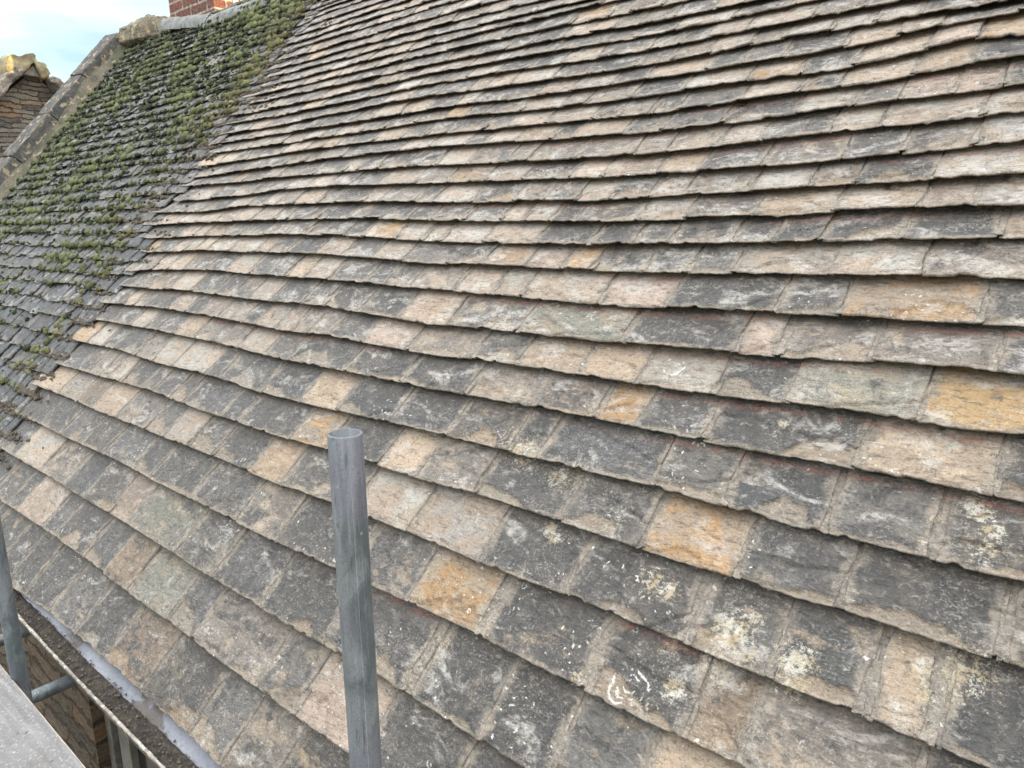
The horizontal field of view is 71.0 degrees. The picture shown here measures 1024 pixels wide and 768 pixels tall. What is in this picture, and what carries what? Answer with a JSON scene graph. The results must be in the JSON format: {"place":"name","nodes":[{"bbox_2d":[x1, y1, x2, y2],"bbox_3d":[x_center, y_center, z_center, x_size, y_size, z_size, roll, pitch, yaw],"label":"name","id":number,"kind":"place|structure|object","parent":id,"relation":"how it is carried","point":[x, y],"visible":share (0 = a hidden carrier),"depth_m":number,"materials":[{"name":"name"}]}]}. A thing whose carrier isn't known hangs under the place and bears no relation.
{"place":"outdoors","nodes":[
{"label":"outdoors","id":0,"kind":"place"},
{"bbox_2d":[0,53,63,157],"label":"stone gable house","id":1,"kind":"structure","parent":0,"point":[29,87],"depth_m":8.27,"materials":[{"name":"beige stone"}]},
{"bbox_2d":[0,0,169,82],"label":"sky","id":2,"kind":"structure","parent":0,"point":[60,34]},
{"bbox_3d":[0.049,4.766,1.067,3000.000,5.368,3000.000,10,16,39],"label":"ground","id":3,"kind":"structure","parent":0,"visible":0},
{"bbox_2d":[0,517,33,704],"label":"scaffold pole","id":4,"kind":"object","parent":3,"relation":"on","point":[13,643],"visible":0.59,"depth_m":2.34,"materials":[{"name":"metal"}]},
{"bbox_2d":[327,428,381,767],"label":"scaffold pole","id":5,"kind":"object","parent":3,"relation":"on","point":[349,503],"visible":1,"depth_m":1.02,"materials":[{"name":"metal"}]},
{"bbox_2d":[0,0,1023,767],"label":"stone cottage","id":6,"kind":"structure","parent":3,"relation":"on","point":[658,364],"depth_m":2.20,"materials":[{"name":"stone"}]},
{"bbox_2d":[0,626,30,646],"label":"scaffold tube","id":7,"kind":"object","parent":6,"relation":"attached to","point":[25,633],"visible":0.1,"depth_m":2.98,"materials":[{"name":"metal"}]},
{"bbox_2d":[31,675,76,703],"bbox_3d":[-2.035,1.211,2.229,0.048,0.048,1.575,10,16,39],"label":"scaffold tube","id":8,"kind":"object","parent":6,"relation":"attached to","point":[50,689],"visible":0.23,"depth_m":2.62,"materials":[{"name":"metal"}]},
{"bbox_2d":[104,714,155,767],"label":"window","id":9,"kind":"structure","parent":6,"relation":"in","point":[123,753],"depth_m":3.18,"materials":[{"name":"grey paint"}]},
{"bbox_2d":[0,0,337,469],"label":"moss","id":10,"kind":"object","parent":6,"relation":"on","point":[250,22],"visible":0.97,"depth_m":5.74,"materials":[{"name":"green plant"}]},
{"bbox_3d":[-0.806,1.240,1.663,6.200,0.048,0.048,10,16,39],"label":"scaffold tube","id":11,"kind":"object","parent":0,"visible":0},
{"bbox_2d":[0,665,85,767],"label":"scaffold board","id":12,"kind":"object","parent":11,"relation":"on","point":[30,737],"visible":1,"depth_m":2.10,"materials":[{"name":"grey wood"}]}
]}

